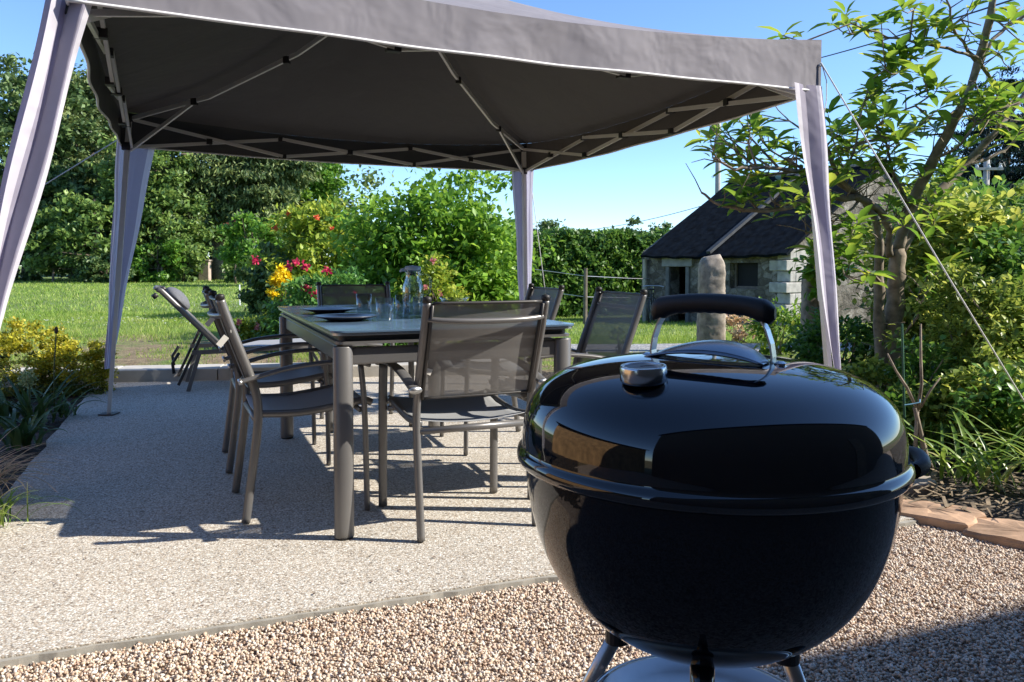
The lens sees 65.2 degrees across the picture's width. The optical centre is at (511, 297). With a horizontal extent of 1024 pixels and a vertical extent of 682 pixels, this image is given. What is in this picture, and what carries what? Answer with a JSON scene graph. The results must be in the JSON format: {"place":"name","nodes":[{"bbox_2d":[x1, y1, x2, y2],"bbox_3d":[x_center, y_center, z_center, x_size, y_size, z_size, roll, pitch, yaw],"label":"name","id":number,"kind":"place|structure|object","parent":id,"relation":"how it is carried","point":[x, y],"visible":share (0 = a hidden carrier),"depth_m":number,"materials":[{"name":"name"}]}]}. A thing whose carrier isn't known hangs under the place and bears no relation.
{"place":"outdoors","nodes":[
{"label":"outdoors","id":0,"kind":"place"},
{"bbox_2d":[0,376,914,658],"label":"patio","id":1,"kind":"structure","parent":0,"point":[146,538],"depth_m":3.03,"materials":[{"name":"concrete"}]},
{"bbox_2d":[200,286,332,472],"bbox_3d":[-1.241,0.379,4.039,0.609,0.874,0.548,-1,2,-22],"label":"garden chair","id":2,"kind":"object","parent":1,"relation":"on","point":[319,374],"visible":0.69,"depth_m":3.91,"materials":[{"name":"beige metal"}]},
{"bbox_2d":[151,285,382,391],"bbox_3d":[-2.046,0.304,6.747,1.795,0.828,0.625,-1,2,-23],"label":"sun lounger","id":3,"kind":"object","parent":1,"relation":"on","point":[176,299],"visible":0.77,"depth_m":6.29,"materials":[{"name":"beige metal"}]},
{"bbox_2d":[14,434,526,605],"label":"leaf crumbs","id":4,"kind":"object","parent":1,"relation":"on","point":[285,538],"visible":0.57,"depth_m":2.85,"materials":[{"name":"brown plant"}]},
{"bbox_2d":[207,290,372,523],"bbox_3d":[-0.925,0.408,3.302,0.609,0.874,0.548,-1,3,-24],"label":"garden chair","id":5,"kind":"object","parent":1,"relation":"on","point":[257,406],"visible":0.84,"depth_m":3.17,"materials":[{"name":"beige metal"}]},
{"bbox_2d":[316,281,413,432],"bbox_3d":[-0.937,0.340,5.015,0.548,0.874,0.609,-1,2,-22],"label":"garden chair","id":6,"kind":"object","parent":1,"relation":"on","point":[341,294],"visible":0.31,"depth_m":5.23,"materials":[{"name":"beige metal"}]},
{"bbox_2d":[277,303,573,540],"bbox_3d":[-0.539,0.450,3.860,0.956,0.750,1.890,-1,2,-22],"label":"dining table","id":7,"kind":"object","parent":1,"relation":"on","point":[331,339],"visible":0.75,"depth_m":2.92,"materials":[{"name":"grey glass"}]},
{"bbox_2d":[301,307,356,312],"bbox_3d":[-0.891,0.061,3.905,0.270,0.020,0.270,0,2,0],"label":"plate","id":8,"kind":"object","parent":7,"relation":"on","point":[328,309],"visible":1,"depth_m":3.88,"materials":[{"name":"grey ceramic"}]},
{"bbox_2d":[313,313,377,320],"bbox_3d":[-0.697,0.083,3.354,0.270,0.020,0.270,0,2,0],"label":"plate","id":9,"kind":"object","parent":7,"relation":"on","point":[346,317],"visible":1,"depth_m":3.36,"materials":[{"name":"grey ceramic"}]},
{"bbox_2d":[399,265,431,314],"bbox_3d":[-0.430,-0.029,3.551,0.104,0.229,0.113,1,3,30],"label":"water carafe","id":10,"kind":"object","parent":7,"relation":"on","point":[411,268],"visible":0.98,"depth_m":3.52,"materials":[{"name":"clear glass"}]},
{"bbox_2d":[375,294,549,541],"bbox_3d":[-0.193,0.417,3.086,0.548,0.874,0.609,-1,3,-24],"label":"garden chair","id":11,"kind":"object","parent":1,"relation":"on","point":[475,359],"visible":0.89,"depth_m":2.89,"materials":[{"name":"beige metal"}]},
{"bbox_2d":[440,283,563,454],"bbox_3d":[-0.067,0.363,4.435,0.609,0.874,0.548,-1,2,-20],"label":"garden chair","id":12,"kind":"object","parent":1,"relation":"on","point":[537,293],"visible":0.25,"depth_m":4.41,"materials":[{"name":"beige metal"}]},
{"bbox_2d":[0,0,1023,414],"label":"gazebo","id":13,"kind":"object","parent":1,"relation":"on","point":[520,92],"visible":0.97,"depth_m":4.51,"materials":[{"name":"grey fabric"}]},
{"bbox_2d":[506,287,646,498],"bbox_3d":[0.248,0.394,3.666,0.609,0.874,0.548,-1,2,-20],"label":"garden chair","id":14,"kind":"object","parent":1,"relation":"on","point":[611,323],"visible":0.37,"depth_m":3.74,"materials":[{"name":"grey fabric"}]},
{"bbox_2d":[0,266,928,446],"bbox_3d":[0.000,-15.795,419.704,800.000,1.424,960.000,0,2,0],"label":"ground","id":15,"kind":"structure","parent":0,"point":[125,348],"depth_m":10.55,"materials":[{"name":"green plant"}]},
{"bbox_2d":[14,233,71,281],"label":"undergrowth shrub","id":16,"kind":"object","parent":15,"relation":"on","point":[24,277],"visible":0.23,"depth_m":32.02,"materials":[{"name":"green plant"}]},
{"bbox_2d":[0,388,91,496],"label":"soil bed","id":17,"kind":"object","parent":15,"relation":"on","point":[58,422],"visible":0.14,"depth_m":4.48,"materials":[{"name":"brown soil"}]},
{"bbox_2d":[14,367,40,402],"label":"pale flower","id":18,"kind":"object","parent":17,"relation":"on","point":[29,378],"visible":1,"depth_m":4.91,"materials":[{"name":"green plant"}]},
{"bbox_2d":[0,384,56,422],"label":"lily plant","id":19,"kind":"object","parent":17,"relation":"on","point":[5,411],"visible":0.56,"depth_m":5.02,"materials":[{"name":"green plant"}]},
{"bbox_2d":[0,402,68,450],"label":"lily plant","id":20,"kind":"object","parent":17,"relation":"on","point":[22,434],"visible":0.98,"depth_m":4.33,"materials":[{"name":"green plant"}]},
{"bbox_2d":[0,425,76,494],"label":"ornamental grass","id":21,"kind":"object","parent":17,"relation":"on","point":[7,464],"depth_m":3.34,"materials":[{"name":"brown plant"}]},
{"bbox_2d":[0,482,78,527],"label":"ornamental grass","id":22,"kind":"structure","parent":17,"relation":"on","point":[4,510],"depth_m":3.05,"materials":[{"name":"green plant"}]},
{"bbox_2d":[0,316,96,396],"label":"golden shrub","id":23,"kind":"object","parent":17,"relation":"on","point":[12,339],"visible":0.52,"depth_m":6.10,"materials":[{"name":"yellow plant"}]},
{"bbox_2d":[0,359,102,425],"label":"lily plant","id":24,"kind":"object","parent":17,"relation":"on","point":[25,405],"visible":0.84,"depth_m":4.98,"materials":[{"name":"green plant"}]},
{"bbox_2d":[11,386,105,417],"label":"lily plant","id":25,"kind":"object","parent":17,"relation":"on","point":[65,412],"visible":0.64,"depth_m":5.19,"materials":[{"name":"green plant"}]},
{"bbox_2d":[22,331,118,396],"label":"golden shrub","id":26,"kind":"object","parent":17,"relation":"on","point":[96,353],"visible":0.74,"depth_m":6.10,"materials":[{"name":"yellow plant"}]},
{"bbox_2d":[0,52,110,276],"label":"broadleaf tree","id":27,"kind":"object","parent":15,"relation":"on","point":[13,84],"visible":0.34,"depth_m":33.20,"materials":[{"name":"green plant"}]},
{"bbox_2d":[53,327,57,406],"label":"flower stalk","id":28,"kind":"object","parent":15,"relation":"on","point":[56,330],"visible":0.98,"depth_m":5.02,"materials":[{"name":"brown plant"}]},
{"bbox_2d":[1,58,115,278],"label":"broadleaf tree","id":29,"kind":"object","parent":15,"relation":"on","point":[100,118],"visible":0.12,"depth_m":34.68,"materials":[{"name":"green plant"}]},
{"bbox_2d":[22,186,152,275],"bbox_3d":[-16.859,-2.540,31.037,5.549,4.215,3.796,0,2,0],"label":"broadleaf tree","id":30,"kind":"object","parent":15,"relation":"on","point":[63,221],"visible":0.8,"depth_m":30.33,"materials":[{"name":"green plant"}]},
{"bbox_2d":[19,266,162,281],"bbox_3d":[-17.919,-0.851,30.991,8.820,0.724,0.100,0,2,0],"label":"rope fence","id":31,"kind":"object","parent":15,"relation":"on","point":[54,268],"visible":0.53,"depth_m":30.97,"materials":[{"name":"brown wood"}]},
{"bbox_2d":[68,250,142,282],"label":"undergrowth shrub","id":32,"kind":"object","parent":15,"relation":"on","point":[93,264],"visible":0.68,"depth_m":30.03,"materials":[{"name":"green plant"}]},
{"bbox_2d":[93,237,156,281],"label":"undergrowth shrub","id":33,"kind":"object","parent":15,"relation":"on","point":[134,279],"visible":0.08,"depth_m":31.32,"materials":[{"name":"green plant"}]},
{"bbox_2d":[77,112,221,270],"bbox_3d":[-14.556,-4.339,32.639,5.481,7.696,4.653,1,3,28],"label":"broadleaf tree","id":34,"kind":"object","parent":15,"relation":"on","point":[161,192],"visible":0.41,"depth_m":31.98,"materials":[{"name":"green plant"}]},
{"bbox_2d":[130,239,187,282],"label":"undergrowth shrub","id":35,"kind":"object","parent":15,"relation":"on","point":[174,256],"visible":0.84,"depth_m":30.70,"materials":[{"name":"green plant"}]},
{"bbox_2d":[143,233,208,281],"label":"undergrowth shrub","id":36,"kind":"object","parent":15,"relation":"on","point":[195,256],"visible":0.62,"depth_m":31.20,"materials":[{"name":"green plant"}]},
{"bbox_2d":[104,204,263,276],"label":"broadleaf tree","id":37,"kind":"object","parent":15,"relation":"on","point":[196,274],"visible":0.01,"depth_m":40.55,"materials":[{"name":"green plant"}]},
{"bbox_2d":[199,260,211,280],"bbox_3d":[-12.659,-1.106,32.982,0.500,0.920,0.360,0,2,0],"label":"gatepost","id":38,"kind":"object","parent":15,"relation":"on","point":[206,271],"visible":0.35,"depth_m":32.84,"materials":[{"name":"beige stone"}]},
{"bbox_2d":[2,362,415,387],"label":"kerb","id":39,"kind":"structure","parent":15,"relation":"on","point":[142,373],"depth_m":6.85,"materials":[{"name":"concrete"}]},
{"bbox_2d":[223,219,236,283],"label":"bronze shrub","id":40,"kind":"object","parent":15,"relation":"on","point":[235,281],"visible":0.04,"depth_m":28.95,"materials":[{"name":"green plant"}]},
{"bbox_2d":[150,124,323,279],"bbox_3d":[-11.966,-4.348,34.796,7.861,7.567,5.634,0,2,0],"label":"broadleaf tree","id":41,"kind":"object","parent":15,"relation":"on","point":[244,184],"visible":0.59,"depth_m":33.68,"materials":[{"name":"green plant"}]},
{"bbox_2d":[208,237,293,282],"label":"undergrowth shrub","id":42,"kind":"object","parent":15,"relation":"on","point":[227,275],"visible":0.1,"depth_m":30.52,"materials":[{"name":"green plant"}]},
{"bbox_2d":[216,209,286,269],"bbox_3d":[-8.661,-1.611,26.937,2.828,2.754,2.432,0,2,0],"label":"broadleaf tree","id":43,"kind":"object","parent":15,"relation":"on","point":[245,225],"visible":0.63,"depth_m":26.69,"materials":[{"name":"green plant"}]},
{"bbox_2d":[233,309,294,347],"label":"rose bush","id":44,"kind":"object","parent":15,"relation":"on","point":[245,327],"visible":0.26,"depth_m":8.49,"materials":[{"name":"green plant"}]},
{"bbox_2d":[233,241,302,317],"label":"dark bush","id":45,"kind":"object","parent":15,"relation":"on","point":[253,299],"visible":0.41,"depth_m":12.43,"materials":[{"name":"green plant"}]},
{"bbox_2d":[262,263,293,317],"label":"yellow flower shrub","id":46,"kind":"object","parent":15,"relation":"on","point":[281,274],"visible":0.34,"depth_m":8.82,"materials":[{"name":"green plant"}]},
{"bbox_2d":[251,255,310,310],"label":"peony bush","id":47,"kind":"object","parent":15,"relation":"on","point":[255,260],"visible":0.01,"depth_m":9.07,"materials":[{"name":"pink plant"}]},
{"bbox_2d":[200,164,394,262],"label":"broadleaf tree","id":48,"kind":"object","parent":15,"relation":"on","point":[368,178],"depth_m":43.20,"materials":[{"name":"green plant"}]},
{"bbox_2d":[233,180,374,298],"bbox_3d":[-3.163,-0.700,13.031,2.507,2.403,2.258,-1,3,-32],"label":"rhododendron bush","id":49,"kind":"object","parent":15,"relation":"on","point":[303,239],"visible":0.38,"depth_m":12.49,"materials":[{"name":"green plant"}]},
{"bbox_2d":[250,163,360,222],"bbox_3d":[-9.929,-4.189,37.805,5.872,6.893,4.463,0,2,0],"label":"broadleaf tree","id":50,"kind":"object","parent":15,"relation":"on","point":[328,172],"visible":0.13,"depth_m":37.37,"materials":[{"name":"green plant"}]},
{"bbox_2d":[251,258,411,351],"bbox_3d":[-1.774,0.166,8.492,1.814,1.188,1.310,0,2,0],"label":"peony bush","id":51,"kind":"object","parent":15,"relation":"on","point":[304,292],"visible":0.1,"depth_m":8.28,"materials":[{"name":"green plant"}]},
{"bbox_2d":[391,252,476,344],"bbox_3d":[-0.877,0.121,8.814,1.034,1.272,0.912,0,2,0],"label":"pink rose bush","id":52,"kind":"object","parent":15,"relation":"on","point":[437,274],"visible":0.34,"depth_m":8.66,"materials":[{"name":"green plant"}]},
{"bbox_2d":[313,167,564,303],"bbox_3d":[-1.026,-0.529,9.978,2.795,2.526,2.498,2,3,40],"label":"fig bush","id":53,"kind":"object","parent":15,"relation":"on","point":[477,255],"visible":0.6,"depth_m":9.45,"materials":[{"name":"green plant"}]},
{"bbox_2d":[0,520,917,668],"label":"patio edging","id":54,"kind":"object","parent":15,"relation":"on","point":[26,660],"visible":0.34,"depth_m":2.22,"materials":[{"name":"concrete"}]},
{"bbox_2d":[0,523,1023,681],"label":"pebble bed","id":55,"kind":"object","parent":15,"relation":"on","point":[993,663],"depth_m":2.10,"materials":[{"name":"beige gravel"}]},
{"bbox_2d":[517,293,930,681],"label":"kettle barbecue","id":56,"kind":"object","parent":55,"relation":"on","point":[716,511],"visible":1,"depth_m":1.04,"materials":[{"name":"black metal"}]},
{"bbox_2d":[901,499,986,534],"bbox_3d":[1.642,0.866,3.154,0.407,0.084,0.203,-2,5,43],"label":"edging rock","id":57,"kind":"object","parent":55,"relation":"on","point":[949,518],"visible":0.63,"depth_m":3.08,"materials":[{"name":"beige stone"}]},
{"bbox_2d":[962,518,1023,551],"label":"edging rock","id":58,"kind":"object","parent":55,"relation":"on","point":[1009,533],"visible":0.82,"depth_m":2.91,"materials":[{"name":"beige stone"}]},
{"bbox_2d":[533,218,570,231],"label":"distant tree","id":59,"kind":"object","parent":15,"relation":"on","point":[545,224],"visible":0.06,"depth_m":43.79,"materials":[{"name":"green plant"}]},
{"bbox_2d":[444,224,672,316],"bbox_3d":[3.572,-0.815,28.107,13.502,3.528,1.943,-1,3,-25],"label":"clipped hedge","id":60,"kind":"object","parent":15,"relation":"on","point":[600,254],"visible":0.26,"depth_m":27.05,"materials":[{"name":"green plant"}]},
{"bbox_2d":[515,266,657,323],"bbox_3d":[1.828,-0.201,20.882,6.906,2.148,1.697,-1,3,-24],"label":"wire fence","id":61,"kind":"object","parent":15,"relation":"on","point":[584,296],"visible":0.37,"depth_m":19.99,"materials":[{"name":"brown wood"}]},
{"bbox_2d":[610,215,648,241],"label":"distant tree","id":62,"kind":"object","parent":15,"relation":"on","point":[631,220],"visible":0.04,"depth_m":45.59,"materials":[{"name":"green plant"}]},
{"bbox_2d":[642,285,663,322],"bbox_3d":[3.800,0.183,21.725,0.594,1.024,1.740,1,2,16],"label":"bicycle","id":63,"kind":"object","parent":15,"relation":"on","point":[650,301],"visible":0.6,"depth_m":21.44,"materials":[{"name":"black metal"}]},
{"bbox_2d":[635,220,672,242],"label":"distant tree","id":64,"kind":"object","parent":15,"relation":"on","point":[665,225],"visible":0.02,"depth_m":49.82,"materials":[{"name":"green plant"}]},
{"bbox_2d":[696,254,725,340],"bbox_3d":[2.429,0.089,9.762,0.345,1.240,0.316,0,2,0],"label":"stone post","id":65,"kind":"object","parent":15,"relation":"on","point":[711,279],"visible":0.62,"depth_m":9.63,"materials":[{"name":"stone"}]},
{"bbox_2d":[715,86,720,193],"bbox_3d":[8.699,-4.246,33.834,0.900,9.406,0.308,0,2,0],"label":"utility pole","id":66,"kind":"object","parent":15,"relation":"on","point":[717,177],"depth_m":33.74,"materials":[{"name":"concrete"}]},
{"bbox_2d":[590,206,699,229],"bbox_3d":[4.271,-3.940,41.776,0.028,0.849,18.317,-1,3,-28],"label":"overhead cable","id":67,"kind":"object","parent":66,"relation":"attached to","point":[648,219],"visible":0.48,"depth_m":37.88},
{"bbox_2d":[571,342,904,351],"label":"gravel lane","id":68,"kind":"structure","parent":15,"relation":"on","point":[640,347],"depth_m":10.67,"materials":[{"name":"grey gravel"}]},
{"bbox_2d":[725,314,755,342],"bbox_3d":[3.330,0.426,11.636,0.585,0.500,0.531,-1,3,-31],"label":"young laurel","id":69,"kind":"object","parent":15,"relation":"on","point":[738,335],"visible":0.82,"depth_m":11.56,"materials":[{"name":"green plant"}]},
{"bbox_2d":[744,296,800,354],"bbox_3d":[3.108,0.354,9.186,0.935,0.772,0.843,-1,3,-31],"label":"young laurel","id":70,"kind":"object","parent":15,"relation":"on","point":[781,319],"visible":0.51,"depth_m":9.14,"materials":[{"name":"green plant"}]},
{"bbox_2d":[640,158,905,325],"bbox_3d":[8.237,-1.328,23.030,7.798,4.770,5.282,-2,3,-33],"label":"stone hut","id":71,"kind":"object","parent":15,"relation":"on","point":[757,257],"visible":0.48,"depth_m":20.77,"materials":[{"name":"stone"}]},
{"bbox_2d":[734,263,757,288],"bbox_3d":[6.012,-0.558,20.284,0.080,0.650,0.900,-2,3,-33],"label":"window","id":72,"kind":"structure","parent":71,"relation":"in","point":[746,274],"depth_m":20.39,"materials":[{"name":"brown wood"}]},
{"bbox_2d":[542,371,1023,527],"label":"planting bed","id":73,"kind":"object","parent":15,"relation":"on","point":[1016,496],"visible":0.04,"depth_m":3.43,"materials":[{"name":"soil"}]},
{"bbox_2d":[770,306,874,380],"bbox_3d":[2.701,0.409,6.571,1.030,0.690,1.197,0,2,0],"label":"border shrub","id":74,"kind":"object","parent":73,"relation":"on","point":[809,338],"visible":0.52,"depth_m":6.53,"materials":[{"name":"green plant"}]},
{"bbox_2d":[684,0,1023,391],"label":"magnolia tree","id":75,"kind":"object","parent":73,"relation":"on","point":[891,312],"visible":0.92,"depth_m":5.44,"materials":[{"name":"green plant"}]},
{"bbox_2d":[832,351,924,392],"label":"border shrub","id":76,"kind":"object","parent":73,"relation":"on","point":[872,371],"visible":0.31,"depth_m":5.16,"materials":[{"name":"green plant"}]},
{"bbox_2d":[901,324,905,424],"bbox_3d":[2.021,0.532,4.125,0.048,0.797,0.012,0,2,0],"label":"plant support","id":77,"kind":"object","parent":73,"relation":"on","point":[903,370],"visible":0.65,"depth_m":4.12,"materials":[{"name":"brown wood"}]},
{"bbox_2d":[879,386,928,435],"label":"ground plant","id":78,"kind":"object","parent":73,"relation":"on","point":[894,397],"visible":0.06,"depth_m":4.37,"materials":[{"name":"green plant"}]},
{"bbox_2d":[887,324,940,467],"bbox_3d":[1.826,0.455,3.625,0.247,0.672,0.054,0,2,-3],"label":"sapling","id":79,"kind":"object","parent":73,"relation":"on","point":[918,405],"visible":0.87,"depth_m":3.64,"materials":[{"name":"brown plant"}]},
{"bbox_2d":[833,182,1004,376],"bbox_3d":[3.418,-0.139,6.633,1.456,1.789,1.390,-1,3,-33],"label":"border shrub","id":80,"kind":"object","parent":73,"relation":"on","point":[907,318],"visible":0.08,"depth_m":6.45,"materials":[{"name":"green plant"}]},
{"bbox_2d":[904,476,937,496],"bbox_3d":[1.742,0.832,3.498,0.239,0.086,0.097,-4,8,-11],"label":"edging rock","id":81,"kind":"object","parent":73,"relation":"on","point":[922,481],"visible":0.3,"depth_m":3.46,"materials":[{"name":"stone"}]},
{"bbox_2d":[882,334,960,428],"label":"border shrub","id":82,"kind":"object","parent":73,"relation":"on","point":[911,366],"visible":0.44,"depth_m":4.63,"materials":[{"name":"green plant"}]},
{"bbox_2d":[870,175,1023,344],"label":"border shrub","id":83,"kind":"object","parent":73,"relation":"on","point":[969,215],"visible":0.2,"depth_m":6.08,"materials":[{"name":"green plant"}]},
{"bbox_2d":[873,257,1023,416],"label":"border shrub","id":84,"kind":"object","parent":73,"relation":"on","point":[944,279],"visible":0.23,"depth_m":4.95,"materials":[{"name":"green plant"}]},
{"bbox_2d":[887,369,1019,449],"bbox_3d":[2.359,0.618,4.371,0.745,0.450,0.639,0,2,0],"label":"ground plant","id":85,"kind":"object","parent":73,"relation":"on","point":[934,407],"visible":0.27,"depth_m":4.26,"materials":[{"name":"green plant"}]},
{"bbox_2d":[897,256,1023,378],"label":"border shrub","id":86,"kind":"object","parent":73,"relation":"on","point":[997,325],"visible":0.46,"depth_m":4.64,"materials":[{"name":"green plant"}]},
{"bbox_2d":[901,398,1023,455],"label":"lily clump","id":87,"kind":"object","parent":73,"relation":"on","point":[937,436],"visible":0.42,"depth_m":4.13,"materials":[{"name":"green plant"}]},
{"bbox_2d":[903,437,1023,516],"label":"leaf litter","id":88,"kind":"object","parent":73,"relation":"on","point":[934,472],"visible":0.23,"depth_m":3.35,"materials":[{"name":"brown plant"}]},
{"bbox_2d":[904,407,1023,493],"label":"lily clump","id":89,"kind":"object","parent":73,"relation":"on","point":[983,467],"visible":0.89,"depth_m":3.56,"materials":[{"name":"green plant"}]},
{"bbox_2d":[909,336,1023,457],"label":"ground plant","id":90,"kind":"object","parent":73,"relation":"on","point":[945,389],"visible":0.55,"depth_m":4.14,"materials":[{"name":"green plant"}]},
{"bbox_2d":[924,227,1023,358],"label":"border shrub","id":91,"kind":"object","parent":73,"relation":"on","point":[1014,249],"visible":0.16,"depth_m":5.02,"materials":[{"name":"green plant"}]},
{"bbox_2d":[926,405,1023,494],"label":"lily clump","id":92,"kind":"object","parent":73,"relation":"on","point":[1013,449],"visible":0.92,"depth_m":3.47,"materials":[{"name":"green plant"}]},
{"bbox_2d":[935,218,1023,350],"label":"border shrub","id":93,"kind":"object","parent":73,"relation":"on","point":[975,254],"visible":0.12,"depth_m":5.75,"materials":[{"name":"green plant"}]},
{"bbox_2d":[935,394,1023,471],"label":"lily clump","id":94,"kind":"object","parent":73,"relation":"on","point":[1010,435],"visible":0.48,"depth_m":3.83,"materials":[{"name":"green plant"}]},
{"bbox_2d":[946,359,1023,464],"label":"ground plant","id":95,"kind":"object","parent":73,"relation":"on","point":[1013,412],"visible":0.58,"depth_m":3.90,"materials":[{"name":"green plant"}]},
{"bbox_2d":[800,267,821,351],"bbox_3d":[3.031,0.180,8.114,0.202,1.070,0.182,0,2,0],"label":"stone post","id":96,"kind":"object","parent":15,"relation":"on","point":[805,285],"visible":0.27,"depth_m":8.04,"materials":[{"name":"stone"}]},
{"bbox_2d":[788,237,858,304],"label":"vine","id":97,"kind":"object","parent":96,"relation":"attached to","point":[809,273],"visible":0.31,"depth_m":7.90,"materials":[{"name":"green plant"}]},
{"bbox_2d":[838,166,1023,289],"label":"laurel bush","id":98,"kind":"object","parent":15,"relation":"on","point":[978,173],"visible":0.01,"depth_m":10.14,"materials":[{"name":"green plant"}]},
{"bbox_2d":[859,174,1023,329],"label":"border shrub","id":99,"kind":"object","parent":15,"relation":"on","point":[994,181],"visible":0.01,"depth_m":7.42,"materials":[{"name":"green plant"}]},
{"bbox_2d":[925,173,982,196],"bbox_3d":[15.917,-1.989,29.777,4.039,5.349,3.969,-2,3,-40],"label":"broadleaf tree","id":100,"kind":"object","parent":15,"relation":"on","point":[932,186],"depth_m":29.68,"materials":[{"name":"green plant"}]},
{"bbox_2d":[914,62,1023,192],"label":"dark conifer","id":101,"kind":"object","parent":15,"relation":"on","point":[1010,172],"visible":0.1,"depth_m":33.11,"materials":[{"name":"green plant"}]},
{"bbox_2d":[975,158,1003,184],"bbox_3d":[15.328,-1.862,25.922,0.900,5.273,0.288,0,2,0],"label":"utility pole","id":102,"kind":"object","parent":15,"relation":"on","point":[986,168],"visible":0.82,"depth_m":25.76,"materials":[{"name":"concrete"}]},
{"bbox_2d":[1010,77,1023,178],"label":"dark conifer","id":103,"kind":"object","parent":15,"relation":"on","point":[1012,157],"depth_m":36.14,"materials":[{"name":"green plant"}]},
{"bbox_2d":[0,0,1023,265],"label":"sky","id":104,"kind":"structure","parent":0,"point":[654,179],"materials":[{"name":"blue"}]},
{"bbox_2d":[821,0,1012,57],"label":"overhead cable","id":105,"kind":"object","parent":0,"point":[917,30],"visible":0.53,"depth_m":13.21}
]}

